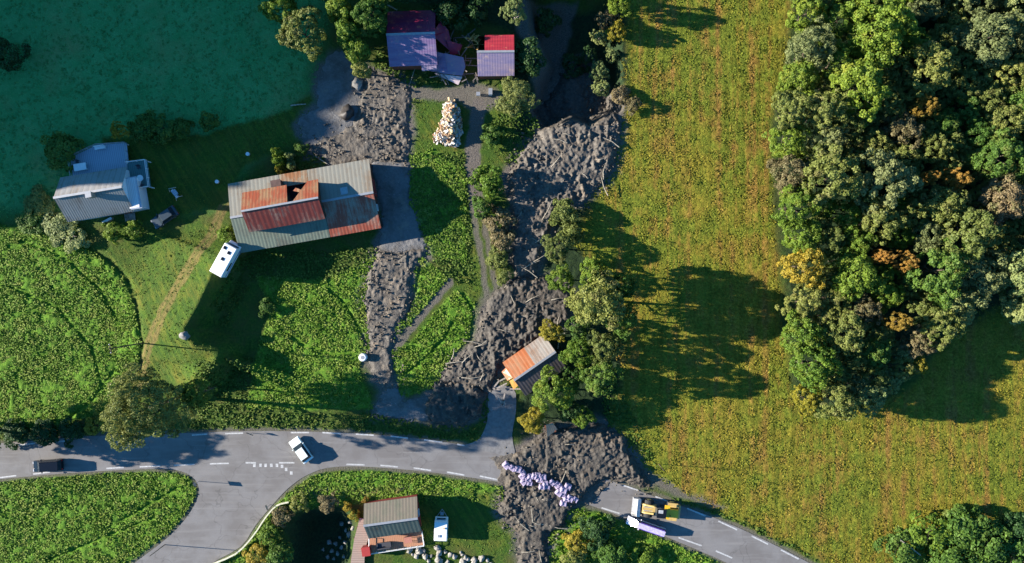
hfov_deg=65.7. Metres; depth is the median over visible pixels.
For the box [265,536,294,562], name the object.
bush
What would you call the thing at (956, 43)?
broadleaf tree
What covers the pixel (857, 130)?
broadleaf tree
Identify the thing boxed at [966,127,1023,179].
broadleaf tree
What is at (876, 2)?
broadleaf tree
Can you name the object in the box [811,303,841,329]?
broadleaf tree
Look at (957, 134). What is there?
broadleaf tree
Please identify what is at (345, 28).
broadleaf tree
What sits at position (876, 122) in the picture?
broadleaf tree
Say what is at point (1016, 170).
broadleaf tree
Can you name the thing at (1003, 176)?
broadleaf tree
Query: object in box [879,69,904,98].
broadleaf tree
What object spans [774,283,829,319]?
broadleaf tree
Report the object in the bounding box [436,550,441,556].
boulder
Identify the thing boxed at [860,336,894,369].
broadleaf tree
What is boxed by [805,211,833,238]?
broadleaf tree
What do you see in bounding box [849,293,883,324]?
broadleaf tree
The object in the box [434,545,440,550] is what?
boulder
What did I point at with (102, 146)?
garden bench
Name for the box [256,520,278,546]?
bush
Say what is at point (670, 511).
wheel loader
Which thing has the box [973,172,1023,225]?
broadleaf tree
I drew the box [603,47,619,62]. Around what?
broadleaf tree
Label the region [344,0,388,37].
broadleaf tree
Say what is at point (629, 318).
broadleaf tree
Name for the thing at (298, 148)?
bush
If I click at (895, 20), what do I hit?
broadleaf tree
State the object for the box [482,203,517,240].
bush
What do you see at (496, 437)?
side road
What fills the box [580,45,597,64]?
broadleaf tree
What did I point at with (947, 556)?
bush
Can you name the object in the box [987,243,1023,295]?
broadleaf tree
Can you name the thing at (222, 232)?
bush
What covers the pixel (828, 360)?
broadleaf tree
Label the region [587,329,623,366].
broadleaf tree
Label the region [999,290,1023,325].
broadleaf tree
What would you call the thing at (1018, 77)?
broadleaf tree
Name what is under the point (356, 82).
boulder
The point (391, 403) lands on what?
mud flow
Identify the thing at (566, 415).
bush
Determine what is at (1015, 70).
broadleaf tree
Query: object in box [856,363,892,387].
broadleaf tree
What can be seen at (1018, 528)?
bush
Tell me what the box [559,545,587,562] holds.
bush
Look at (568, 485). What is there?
bag
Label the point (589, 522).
bush
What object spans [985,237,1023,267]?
broadleaf tree
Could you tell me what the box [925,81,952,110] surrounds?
broadleaf tree
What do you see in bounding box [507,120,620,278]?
mud flow
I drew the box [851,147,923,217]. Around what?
broadleaf tree
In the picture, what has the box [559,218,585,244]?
bush
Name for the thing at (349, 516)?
bush
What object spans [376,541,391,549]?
garden sofa
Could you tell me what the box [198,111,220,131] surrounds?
bush
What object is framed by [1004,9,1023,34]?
broadleaf tree
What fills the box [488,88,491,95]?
yard box
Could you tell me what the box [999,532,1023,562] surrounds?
bush
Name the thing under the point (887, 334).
broadleaf tree
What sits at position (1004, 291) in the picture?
broadleaf tree
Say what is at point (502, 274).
bush
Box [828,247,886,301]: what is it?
broadleaf tree
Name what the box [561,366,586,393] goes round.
broadleaf tree
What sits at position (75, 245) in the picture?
bush
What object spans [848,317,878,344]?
broadleaf tree
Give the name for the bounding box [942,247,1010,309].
broadleaf tree
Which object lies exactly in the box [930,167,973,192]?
broadleaf tree
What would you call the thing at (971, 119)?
broadleaf tree
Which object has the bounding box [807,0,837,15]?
broadleaf tree
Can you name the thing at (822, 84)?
broadleaf tree
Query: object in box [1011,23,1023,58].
broadleaf tree
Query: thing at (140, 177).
garden table
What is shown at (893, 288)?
broadleaf tree
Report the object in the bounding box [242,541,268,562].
bush
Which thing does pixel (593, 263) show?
broadleaf tree
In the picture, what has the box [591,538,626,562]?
bush
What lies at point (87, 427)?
bush
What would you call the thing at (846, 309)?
broadleaf tree
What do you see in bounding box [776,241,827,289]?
broadleaf tree
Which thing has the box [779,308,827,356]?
broadleaf tree
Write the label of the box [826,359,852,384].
broadleaf tree
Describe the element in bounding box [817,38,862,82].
broadleaf tree
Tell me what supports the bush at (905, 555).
on the ground at (304, 532)
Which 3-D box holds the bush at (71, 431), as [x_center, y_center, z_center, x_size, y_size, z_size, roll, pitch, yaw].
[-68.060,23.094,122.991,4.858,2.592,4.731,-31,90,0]
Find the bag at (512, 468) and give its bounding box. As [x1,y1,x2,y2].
[509,464,515,471]
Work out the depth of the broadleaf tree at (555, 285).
119.46 m
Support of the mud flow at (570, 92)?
on the ground at (304, 532)
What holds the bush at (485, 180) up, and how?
on the ground at (304, 532)
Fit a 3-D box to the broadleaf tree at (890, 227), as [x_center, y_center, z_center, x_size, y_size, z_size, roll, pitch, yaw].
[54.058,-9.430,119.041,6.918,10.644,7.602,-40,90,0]
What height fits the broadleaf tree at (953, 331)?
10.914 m
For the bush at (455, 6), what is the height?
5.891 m
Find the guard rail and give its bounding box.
[214,501,288,562]
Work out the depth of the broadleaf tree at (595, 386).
116.46 m
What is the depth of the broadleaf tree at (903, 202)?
117.70 m
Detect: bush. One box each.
[0,37,30,71]
[0,418,29,449]
[14,205,43,234]
[23,184,56,218]
[28,418,58,446]
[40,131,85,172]
[41,210,76,247]
[53,221,90,253]
[58,416,90,448]
[83,411,105,435]
[101,221,124,245]
[120,220,143,239]
[127,109,160,143]
[147,113,180,144]
[169,117,195,140]
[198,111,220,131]
[217,225,235,242]
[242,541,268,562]
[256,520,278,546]
[258,297,277,317]
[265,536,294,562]
[270,147,283,159]
[271,155,285,167]
[271,506,295,527]
[274,166,286,174]
[284,152,295,161]
[286,160,296,170]
[289,491,308,512]
[293,143,309,156]
[317,492,338,513]
[342,501,351,511]
[347,510,359,521]
[361,496,369,502]
[431,0,470,32]
[462,0,492,27]
[467,164,504,199]
[471,195,496,219]
[481,124,505,149]
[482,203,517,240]
[484,245,508,270]
[490,228,516,252]
[494,265,514,285]
[514,36,547,77]
[535,7,562,37]
[548,198,577,227]
[556,398,580,422]
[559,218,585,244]
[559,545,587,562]
[560,529,594,557]
[562,53,590,78]
[577,514,615,550]
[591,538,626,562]
[611,85,630,105]
[622,96,641,116]
[629,544,661,562]
[872,525,919,562]
[908,509,954,559]
[923,530,978,562]
[940,503,990,550]
[954,518,1013,562]
[956,551,979,562]
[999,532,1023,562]
[1001,511,1023,542]
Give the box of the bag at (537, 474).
[535,472,540,478]
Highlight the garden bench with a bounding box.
[93,144,105,149]
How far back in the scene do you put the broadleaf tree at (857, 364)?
117.84 m
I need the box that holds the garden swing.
[169,187,179,200]
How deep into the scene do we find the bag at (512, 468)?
122.89 m
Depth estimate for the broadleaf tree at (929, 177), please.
115.45 m
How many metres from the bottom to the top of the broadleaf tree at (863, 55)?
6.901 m
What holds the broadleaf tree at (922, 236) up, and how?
on the ground at (304, 532)
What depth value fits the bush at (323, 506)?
122.77 m
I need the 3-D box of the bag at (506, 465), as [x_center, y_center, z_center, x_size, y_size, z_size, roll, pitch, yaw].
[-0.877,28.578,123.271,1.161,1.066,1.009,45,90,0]
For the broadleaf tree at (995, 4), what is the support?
on the ground at (304, 532)
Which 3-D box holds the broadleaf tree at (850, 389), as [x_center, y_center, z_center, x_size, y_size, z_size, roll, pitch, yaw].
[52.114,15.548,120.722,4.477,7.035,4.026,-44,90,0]
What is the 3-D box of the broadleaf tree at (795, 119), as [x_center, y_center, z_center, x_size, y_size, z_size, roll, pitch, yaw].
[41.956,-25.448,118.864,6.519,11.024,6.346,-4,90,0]
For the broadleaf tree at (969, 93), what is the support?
on the ground at (304, 532)
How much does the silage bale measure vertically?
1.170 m
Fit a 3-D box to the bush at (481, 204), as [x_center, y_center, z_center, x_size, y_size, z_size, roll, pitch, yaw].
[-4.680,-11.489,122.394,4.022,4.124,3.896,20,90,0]
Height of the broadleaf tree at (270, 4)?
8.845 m
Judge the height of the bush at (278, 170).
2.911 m
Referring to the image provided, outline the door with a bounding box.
[371,177,376,196]
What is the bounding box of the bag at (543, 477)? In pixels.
[540,474,546,480]
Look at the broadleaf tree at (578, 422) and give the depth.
120.22 m
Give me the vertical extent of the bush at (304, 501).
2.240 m
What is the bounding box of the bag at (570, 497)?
[566,494,573,502]
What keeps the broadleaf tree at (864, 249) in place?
on the ground at (304, 532)
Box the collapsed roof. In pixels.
[429,21,478,85]
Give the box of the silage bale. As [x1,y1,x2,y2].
[359,353,367,360]
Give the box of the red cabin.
[361,494,424,556]
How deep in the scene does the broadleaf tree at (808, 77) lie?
116.97 m
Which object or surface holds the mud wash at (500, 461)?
on the road at (237, 494)
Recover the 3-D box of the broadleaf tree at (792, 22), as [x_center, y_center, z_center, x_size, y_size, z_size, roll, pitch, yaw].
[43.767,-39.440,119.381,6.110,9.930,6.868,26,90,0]
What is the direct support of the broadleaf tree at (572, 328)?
on the ground at (304, 532)
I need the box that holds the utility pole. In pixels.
[108,342,143,353]
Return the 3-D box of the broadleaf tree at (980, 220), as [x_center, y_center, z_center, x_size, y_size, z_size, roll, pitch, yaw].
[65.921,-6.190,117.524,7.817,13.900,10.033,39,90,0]
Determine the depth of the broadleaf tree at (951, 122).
117.66 m
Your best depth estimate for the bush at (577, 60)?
126.99 m
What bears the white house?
on the ground at (304, 532)
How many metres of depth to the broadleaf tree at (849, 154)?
118.04 m
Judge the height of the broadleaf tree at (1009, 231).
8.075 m
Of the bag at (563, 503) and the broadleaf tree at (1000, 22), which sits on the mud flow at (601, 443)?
the bag at (563, 503)
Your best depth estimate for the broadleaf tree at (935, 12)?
117.24 m
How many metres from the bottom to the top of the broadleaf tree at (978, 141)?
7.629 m
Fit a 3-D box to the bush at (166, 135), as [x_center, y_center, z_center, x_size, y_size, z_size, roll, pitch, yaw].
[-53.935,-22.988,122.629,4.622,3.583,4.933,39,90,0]
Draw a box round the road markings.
[0,432,798,559]
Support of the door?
in the barn at (284, 209)
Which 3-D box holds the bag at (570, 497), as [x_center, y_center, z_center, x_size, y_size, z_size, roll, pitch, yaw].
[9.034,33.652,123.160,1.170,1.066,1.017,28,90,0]
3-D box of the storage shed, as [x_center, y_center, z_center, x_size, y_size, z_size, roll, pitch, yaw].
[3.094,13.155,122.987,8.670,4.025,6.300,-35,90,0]
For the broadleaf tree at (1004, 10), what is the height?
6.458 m
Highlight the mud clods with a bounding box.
[309,58,650,562]
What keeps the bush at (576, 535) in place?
on the ground at (304, 532)
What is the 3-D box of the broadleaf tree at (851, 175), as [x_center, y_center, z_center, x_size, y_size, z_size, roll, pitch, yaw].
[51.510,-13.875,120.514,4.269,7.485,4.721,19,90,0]
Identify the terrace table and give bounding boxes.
[73,162,85,170]
[404,536,411,542]
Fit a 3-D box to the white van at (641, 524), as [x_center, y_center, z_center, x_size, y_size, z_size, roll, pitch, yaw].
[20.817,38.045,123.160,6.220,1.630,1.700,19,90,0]
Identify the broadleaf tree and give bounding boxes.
[99,362,197,451]
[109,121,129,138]
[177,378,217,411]
[257,0,298,24]
[275,5,327,61]
[325,0,352,23]
[334,17,362,48]
[342,38,371,66]
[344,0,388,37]
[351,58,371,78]
[494,76,540,116]
[498,0,526,25]
[517,407,544,434]
[530,364,575,412]
[538,318,565,341]
[540,232,573,264]
[545,262,574,292]
[558,335,594,369]
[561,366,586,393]
[563,266,626,331]
[564,316,591,341]
[571,404,597,428]
[578,256,606,287]
[579,362,625,396]
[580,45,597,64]
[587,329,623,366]
[588,60,610,80]
[589,28,608,45]
[590,79,609,97]
[594,9,618,30]
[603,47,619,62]
[605,19,626,41]
[605,301,638,341]
[607,0,631,16]
[611,272,639,299]
[761,120,812,160]
[766,154,816,195]
[771,86,820,130]
[771,184,821,223]
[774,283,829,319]
[776,58,820,95]
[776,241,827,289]
[778,218,825,262]
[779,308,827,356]
[785,0,828,33]
[785,15,836,70]
[789,343,842,394]
[790,384,822,416]
[798,88,851,133]
[798,141,827,164]
[799,142,862,207]
[805,120,848,164]
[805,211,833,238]
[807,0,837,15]
[808,325,838,346]
[811,190,840,217]
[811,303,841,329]
[813,376,861,421]
[814,68,843,93]
[816,347,847,367]
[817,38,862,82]
[817,224,851,256]
[817,265,845,291]
[818,0,859,39]
[819,310,867,361]
[821,284,851,315]
[824,250,850,271]
[826,201,866,233]
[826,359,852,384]
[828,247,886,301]
[829,52,892,128]
[829,302,852,330]
[830,107,872,145]
[834,144,864,172]
[837,28,862,59]
[839,347,872,371]
[840,174,871,202]
[841,226,879,256]
[842,126,868,152]
[843,373,870,400]
[845,0,918,67]
[846,0,871,25]
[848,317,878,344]
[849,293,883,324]
[850,190,879,216]
[851,107,883,134]
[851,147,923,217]
[851,378,891,419]
[852,197,910,246]
[854,123,896,160]
[856,37,879,61]
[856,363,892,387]
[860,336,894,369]
[862,50,902,84]
[862,86,907,124]
[863,320,896,348]
[870,249,896,263]
[870,263,900,284]
[870,272,905,313]
[871,0,883,5]
[874,367,905,394]
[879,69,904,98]
[880,106,926,154]
[880,311,913,330]
[882,250,920,272]
[884,188,909,215]
[885,222,916,249]
[888,81,923,110]
[888,135,922,172]
[888,339,913,363]
[889,192,930,228]
[889,353,920,381]
[891,3,920,31]
[891,63,923,89]
[894,26,930,60]
[894,163,923,193]
[897,273,928,300]
[898,291,934,324]
[899,324,937,359]
[901,40,960,101]
[901,178,926,204]
[902,0,947,23]
[903,237,970,311]
[903,355,927,374]
[906,95,940,119]
[908,112,941,139]
[908,219,947,252]
[909,184,971,235]
[912,28,939,56]
[917,305,966,350]
[918,170,940,186]
[919,130,955,163]
[920,291,946,317]
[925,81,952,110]
[926,107,961,140]
[928,10,971,49]
[928,149,965,177]
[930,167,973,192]
[931,205,1005,262]
[931,287,979,326]
[934,33,962,61]
[937,0,966,24]
[937,128,967,154]
[940,0,970,5]
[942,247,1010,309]
[943,141,976,170]
[944,44,982,80]
[946,66,985,102]
[946,95,982,130]
[949,10,1023,70]
[958,4,989,23]
[958,117,996,150]
[959,0,1007,18]
[960,188,992,215]
[961,142,990,169]
[964,54,993,87]
[965,79,1009,117]
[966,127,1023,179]
[969,162,1000,189]
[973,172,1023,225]
[980,100,1023,141]
[981,50,1023,90]
[982,160,1010,191]
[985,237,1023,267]
[987,218,1023,247]
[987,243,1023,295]
[991,0,1022,15]
[992,81,1022,105]
[998,0,1023,12]
[998,287,1023,303]
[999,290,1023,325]
[1000,83,1023,126]
[1001,35,1023,59]
[1001,232,1023,252]
[1001,262,1023,298]
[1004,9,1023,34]
[1004,160,1023,187]
[1005,209,1023,237]
[1008,58,1023,78]
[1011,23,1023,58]
[1012,72,1023,86]
[1016,134,1023,158]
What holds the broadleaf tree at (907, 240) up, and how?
on the ground at (304, 532)
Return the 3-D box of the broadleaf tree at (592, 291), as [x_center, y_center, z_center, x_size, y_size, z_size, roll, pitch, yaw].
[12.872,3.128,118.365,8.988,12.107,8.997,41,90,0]
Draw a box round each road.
[0,431,807,562]
[463,386,515,455]
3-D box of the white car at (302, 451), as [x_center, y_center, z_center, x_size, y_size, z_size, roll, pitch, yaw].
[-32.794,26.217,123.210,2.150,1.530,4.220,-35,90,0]
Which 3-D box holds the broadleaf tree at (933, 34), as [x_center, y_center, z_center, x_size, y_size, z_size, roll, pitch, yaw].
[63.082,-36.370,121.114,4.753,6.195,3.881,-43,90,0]
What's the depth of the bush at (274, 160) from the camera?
122.01 m
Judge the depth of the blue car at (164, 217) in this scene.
123.02 m
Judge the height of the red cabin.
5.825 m
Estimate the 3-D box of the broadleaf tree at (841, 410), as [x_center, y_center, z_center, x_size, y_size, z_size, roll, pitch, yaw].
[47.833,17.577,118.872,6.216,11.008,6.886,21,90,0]
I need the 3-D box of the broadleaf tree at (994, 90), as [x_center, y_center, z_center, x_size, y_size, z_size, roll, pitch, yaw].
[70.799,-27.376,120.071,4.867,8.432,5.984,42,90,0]
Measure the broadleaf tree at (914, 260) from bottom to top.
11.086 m
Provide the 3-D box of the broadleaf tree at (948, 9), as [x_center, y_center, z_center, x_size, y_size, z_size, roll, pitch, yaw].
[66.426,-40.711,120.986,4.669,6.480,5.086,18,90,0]
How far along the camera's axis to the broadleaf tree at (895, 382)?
118.93 m
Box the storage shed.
[502,336,566,395]
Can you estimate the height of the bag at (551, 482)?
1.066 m
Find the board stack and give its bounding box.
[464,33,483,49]
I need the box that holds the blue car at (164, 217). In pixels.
[151,205,179,228]
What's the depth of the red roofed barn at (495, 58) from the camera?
120.65 m
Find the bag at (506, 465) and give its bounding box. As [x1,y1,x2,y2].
[502,461,509,469]
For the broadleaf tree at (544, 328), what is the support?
on the ground at (304, 532)
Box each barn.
[228,159,381,252]
[386,10,436,70]
[477,35,513,78]
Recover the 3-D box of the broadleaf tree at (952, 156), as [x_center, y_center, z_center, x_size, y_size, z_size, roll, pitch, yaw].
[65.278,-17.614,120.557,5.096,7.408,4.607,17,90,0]
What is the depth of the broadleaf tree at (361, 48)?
117.88 m
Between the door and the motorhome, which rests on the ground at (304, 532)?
the motorhome
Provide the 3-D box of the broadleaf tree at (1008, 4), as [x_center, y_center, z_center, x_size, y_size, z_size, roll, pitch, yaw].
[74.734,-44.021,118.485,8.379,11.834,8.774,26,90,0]
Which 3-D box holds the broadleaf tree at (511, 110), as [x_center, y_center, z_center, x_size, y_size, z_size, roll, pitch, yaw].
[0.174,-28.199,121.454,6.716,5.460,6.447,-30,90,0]
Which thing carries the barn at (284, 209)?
on the ground at (304, 532)
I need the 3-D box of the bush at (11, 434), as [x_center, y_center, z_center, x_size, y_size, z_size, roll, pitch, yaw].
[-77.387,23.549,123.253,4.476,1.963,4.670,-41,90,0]
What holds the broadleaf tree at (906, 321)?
on the ground at (304, 532)
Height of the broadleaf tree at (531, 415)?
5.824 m
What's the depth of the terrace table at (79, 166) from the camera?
122.27 m
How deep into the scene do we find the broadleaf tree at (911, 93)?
118.60 m
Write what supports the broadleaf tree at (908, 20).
on the ground at (304, 532)
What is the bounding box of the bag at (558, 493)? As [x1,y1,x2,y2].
[555,489,562,496]
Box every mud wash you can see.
[490,453,512,484]
[578,480,611,503]
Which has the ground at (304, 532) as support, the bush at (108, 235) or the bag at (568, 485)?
the bush at (108, 235)
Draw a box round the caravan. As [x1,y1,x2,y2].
[434,509,447,540]
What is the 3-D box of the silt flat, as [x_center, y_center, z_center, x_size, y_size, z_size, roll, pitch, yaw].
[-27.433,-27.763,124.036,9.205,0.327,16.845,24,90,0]
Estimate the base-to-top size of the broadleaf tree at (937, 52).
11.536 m
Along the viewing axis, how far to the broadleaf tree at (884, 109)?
116.87 m
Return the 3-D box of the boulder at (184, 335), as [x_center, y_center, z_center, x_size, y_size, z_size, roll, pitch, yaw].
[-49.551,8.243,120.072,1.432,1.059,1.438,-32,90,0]
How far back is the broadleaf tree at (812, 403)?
116.81 m
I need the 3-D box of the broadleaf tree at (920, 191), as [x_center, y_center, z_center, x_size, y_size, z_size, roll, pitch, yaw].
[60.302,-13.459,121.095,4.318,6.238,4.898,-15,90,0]
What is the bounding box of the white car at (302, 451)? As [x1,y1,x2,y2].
[289,436,313,463]
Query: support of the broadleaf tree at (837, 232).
on the ground at (304, 532)
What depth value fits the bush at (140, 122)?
121.75 m
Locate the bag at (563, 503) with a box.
[560,499,566,506]
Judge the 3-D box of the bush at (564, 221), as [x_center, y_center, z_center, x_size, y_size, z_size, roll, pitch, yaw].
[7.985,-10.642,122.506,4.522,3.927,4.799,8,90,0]
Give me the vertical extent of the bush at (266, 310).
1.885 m
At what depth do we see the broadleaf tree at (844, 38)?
118.17 m
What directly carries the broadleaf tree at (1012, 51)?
on the ground at (304, 532)
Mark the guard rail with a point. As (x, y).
(253, 534)
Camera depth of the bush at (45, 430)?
122.81 m
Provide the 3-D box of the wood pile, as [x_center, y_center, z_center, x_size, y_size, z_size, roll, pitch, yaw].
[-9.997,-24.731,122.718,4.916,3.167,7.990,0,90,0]
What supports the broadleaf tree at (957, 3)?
on the ground at (304, 532)
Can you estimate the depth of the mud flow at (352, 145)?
123.72 m
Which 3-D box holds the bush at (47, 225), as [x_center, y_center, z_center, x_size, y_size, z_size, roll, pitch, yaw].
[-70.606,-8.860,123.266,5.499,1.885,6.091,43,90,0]
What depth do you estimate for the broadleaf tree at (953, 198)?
115.77 m
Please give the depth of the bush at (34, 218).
122.86 m
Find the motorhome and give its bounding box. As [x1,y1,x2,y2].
[210,240,240,276]
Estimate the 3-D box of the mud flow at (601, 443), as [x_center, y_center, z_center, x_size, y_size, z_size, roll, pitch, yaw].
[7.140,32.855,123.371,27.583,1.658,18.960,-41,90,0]
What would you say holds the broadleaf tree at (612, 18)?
on the ground at (304, 532)
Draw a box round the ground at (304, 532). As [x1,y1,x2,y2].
[0,0,1023,562]
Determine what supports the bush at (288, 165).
on the ground at (304, 532)
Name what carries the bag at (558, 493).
on the mud flow at (601, 443)
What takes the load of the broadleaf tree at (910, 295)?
on the ground at (304, 532)
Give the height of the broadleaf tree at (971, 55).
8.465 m
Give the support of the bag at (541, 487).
on the mud flow at (601, 443)
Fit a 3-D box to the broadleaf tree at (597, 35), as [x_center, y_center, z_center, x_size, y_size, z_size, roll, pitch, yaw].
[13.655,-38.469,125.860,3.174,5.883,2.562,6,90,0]
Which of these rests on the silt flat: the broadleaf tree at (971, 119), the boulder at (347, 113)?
the boulder at (347, 113)
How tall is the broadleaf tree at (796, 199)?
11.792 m
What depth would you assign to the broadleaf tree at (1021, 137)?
118.74 m
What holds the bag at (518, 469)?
on the mud flow at (601, 443)
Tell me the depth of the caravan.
121.79 m
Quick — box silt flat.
[298,51,363,145]
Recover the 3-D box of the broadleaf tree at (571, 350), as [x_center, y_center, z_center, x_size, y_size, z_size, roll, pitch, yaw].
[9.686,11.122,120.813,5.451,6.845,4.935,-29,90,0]
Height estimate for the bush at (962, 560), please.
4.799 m
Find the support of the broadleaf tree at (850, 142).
on the ground at (304, 532)
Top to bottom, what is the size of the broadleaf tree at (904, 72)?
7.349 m
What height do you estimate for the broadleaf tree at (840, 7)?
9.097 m
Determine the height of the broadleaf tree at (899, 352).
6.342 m
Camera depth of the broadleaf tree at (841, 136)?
116.79 m
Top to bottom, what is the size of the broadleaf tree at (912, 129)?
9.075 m
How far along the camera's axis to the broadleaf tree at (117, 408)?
108.26 m
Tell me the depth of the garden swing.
122.44 m
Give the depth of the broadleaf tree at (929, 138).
117.04 m
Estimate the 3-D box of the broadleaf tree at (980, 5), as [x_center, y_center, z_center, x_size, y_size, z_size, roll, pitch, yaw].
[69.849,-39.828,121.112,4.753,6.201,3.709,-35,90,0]
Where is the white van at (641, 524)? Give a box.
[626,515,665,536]
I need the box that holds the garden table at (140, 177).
[137,175,143,180]
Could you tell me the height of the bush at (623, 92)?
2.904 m
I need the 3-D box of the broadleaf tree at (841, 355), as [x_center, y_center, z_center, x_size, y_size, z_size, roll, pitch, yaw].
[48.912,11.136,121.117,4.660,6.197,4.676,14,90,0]
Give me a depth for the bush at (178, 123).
121.93 m
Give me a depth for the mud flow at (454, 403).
123.37 m
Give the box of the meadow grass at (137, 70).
[0,0,327,217]
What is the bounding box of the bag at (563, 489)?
[560,486,567,493]
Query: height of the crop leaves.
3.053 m
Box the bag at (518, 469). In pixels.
[514,465,521,472]
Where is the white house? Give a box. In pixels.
[53,142,154,221]
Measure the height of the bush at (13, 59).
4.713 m
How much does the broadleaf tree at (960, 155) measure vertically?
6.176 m
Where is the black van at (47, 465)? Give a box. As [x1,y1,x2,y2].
[33,458,63,472]
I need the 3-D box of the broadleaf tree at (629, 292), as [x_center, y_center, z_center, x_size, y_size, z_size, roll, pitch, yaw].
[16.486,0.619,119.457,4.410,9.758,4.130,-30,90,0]
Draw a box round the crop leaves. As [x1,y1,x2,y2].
[0,148,717,562]
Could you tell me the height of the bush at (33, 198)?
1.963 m
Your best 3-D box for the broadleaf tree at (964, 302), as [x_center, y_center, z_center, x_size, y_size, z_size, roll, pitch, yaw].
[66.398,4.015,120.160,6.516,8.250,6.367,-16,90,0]
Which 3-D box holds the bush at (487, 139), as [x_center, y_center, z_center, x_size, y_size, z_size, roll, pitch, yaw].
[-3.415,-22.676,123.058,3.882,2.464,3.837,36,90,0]
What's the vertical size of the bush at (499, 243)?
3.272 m
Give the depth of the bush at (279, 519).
122.24 m
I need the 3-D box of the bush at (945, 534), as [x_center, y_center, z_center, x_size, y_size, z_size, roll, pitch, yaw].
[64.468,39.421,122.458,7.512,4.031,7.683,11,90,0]
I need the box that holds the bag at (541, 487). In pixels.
[539,484,544,489]
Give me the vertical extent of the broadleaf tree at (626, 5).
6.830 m
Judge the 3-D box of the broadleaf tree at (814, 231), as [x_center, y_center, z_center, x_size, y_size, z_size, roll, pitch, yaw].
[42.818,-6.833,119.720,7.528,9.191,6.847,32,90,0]
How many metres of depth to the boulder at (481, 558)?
123.62 m
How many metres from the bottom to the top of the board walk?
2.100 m
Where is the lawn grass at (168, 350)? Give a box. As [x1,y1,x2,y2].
[102,97,516,554]
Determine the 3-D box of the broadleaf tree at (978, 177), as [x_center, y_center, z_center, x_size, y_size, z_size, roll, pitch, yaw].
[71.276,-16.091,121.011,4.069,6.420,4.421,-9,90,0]
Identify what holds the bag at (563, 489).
on the mud flow at (601, 443)
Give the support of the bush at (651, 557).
on the ground at (304, 532)
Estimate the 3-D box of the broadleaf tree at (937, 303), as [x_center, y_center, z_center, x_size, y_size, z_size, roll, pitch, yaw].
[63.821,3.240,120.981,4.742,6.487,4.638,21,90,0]
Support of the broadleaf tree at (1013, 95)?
on the ground at (304, 532)
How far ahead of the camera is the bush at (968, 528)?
120.81 m
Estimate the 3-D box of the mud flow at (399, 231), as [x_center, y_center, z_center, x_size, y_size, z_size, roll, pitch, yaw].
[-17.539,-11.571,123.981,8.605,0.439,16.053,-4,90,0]
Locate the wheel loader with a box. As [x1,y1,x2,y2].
[631,497,680,520]
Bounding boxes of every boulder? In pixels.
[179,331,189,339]
[338,104,353,120]
[351,77,362,90]
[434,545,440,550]
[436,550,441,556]
[478,555,484,561]
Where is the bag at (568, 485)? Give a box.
[564,482,571,490]
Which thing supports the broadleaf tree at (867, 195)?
on the ground at (304, 532)
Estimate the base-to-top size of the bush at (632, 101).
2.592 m
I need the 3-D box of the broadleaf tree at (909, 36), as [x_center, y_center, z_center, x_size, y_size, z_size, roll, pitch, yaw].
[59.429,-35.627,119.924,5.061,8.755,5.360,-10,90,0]
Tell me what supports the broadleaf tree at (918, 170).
on the ground at (304, 532)
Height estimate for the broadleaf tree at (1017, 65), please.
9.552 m
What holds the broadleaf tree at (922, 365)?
on the ground at (304, 532)
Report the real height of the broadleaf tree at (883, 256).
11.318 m
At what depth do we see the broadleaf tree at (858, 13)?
118.27 m
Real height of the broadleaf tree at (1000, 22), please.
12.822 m
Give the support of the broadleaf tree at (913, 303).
on the ground at (304, 532)
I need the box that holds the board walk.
[351,517,368,562]
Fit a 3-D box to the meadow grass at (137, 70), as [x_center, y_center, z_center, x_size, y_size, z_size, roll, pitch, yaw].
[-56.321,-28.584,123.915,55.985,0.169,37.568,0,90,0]
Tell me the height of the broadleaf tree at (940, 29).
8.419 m
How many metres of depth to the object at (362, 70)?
119.79 m
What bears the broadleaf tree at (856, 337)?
on the ground at (304, 532)
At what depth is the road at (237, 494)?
123.98 m
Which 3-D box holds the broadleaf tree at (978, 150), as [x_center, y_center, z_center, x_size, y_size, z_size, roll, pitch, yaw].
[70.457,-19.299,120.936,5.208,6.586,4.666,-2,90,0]
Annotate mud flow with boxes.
[307,66,411,165]
[362,248,426,391]
[372,161,426,253]
[375,384,427,421]
[425,380,487,427]
[440,275,571,390]
[498,422,650,562]
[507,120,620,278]
[532,57,619,126]
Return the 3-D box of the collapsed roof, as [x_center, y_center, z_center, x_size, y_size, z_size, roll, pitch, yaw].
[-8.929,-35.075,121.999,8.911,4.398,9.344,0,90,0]
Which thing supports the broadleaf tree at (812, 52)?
on the ground at (304, 532)
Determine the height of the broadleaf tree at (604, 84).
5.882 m
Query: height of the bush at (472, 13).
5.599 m
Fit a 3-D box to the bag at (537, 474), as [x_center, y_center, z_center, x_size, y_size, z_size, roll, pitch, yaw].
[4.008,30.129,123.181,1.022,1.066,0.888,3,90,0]
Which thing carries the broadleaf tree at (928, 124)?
on the ground at (304, 532)
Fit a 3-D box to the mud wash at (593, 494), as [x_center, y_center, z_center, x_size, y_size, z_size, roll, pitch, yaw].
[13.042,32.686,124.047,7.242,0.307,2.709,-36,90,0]
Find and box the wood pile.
[432,97,463,147]
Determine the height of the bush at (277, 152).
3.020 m
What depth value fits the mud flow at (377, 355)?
123.70 m
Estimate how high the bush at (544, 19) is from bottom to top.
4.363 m
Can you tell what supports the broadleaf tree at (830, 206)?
on the ground at (304, 532)
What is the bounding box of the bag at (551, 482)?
[548,478,555,486]

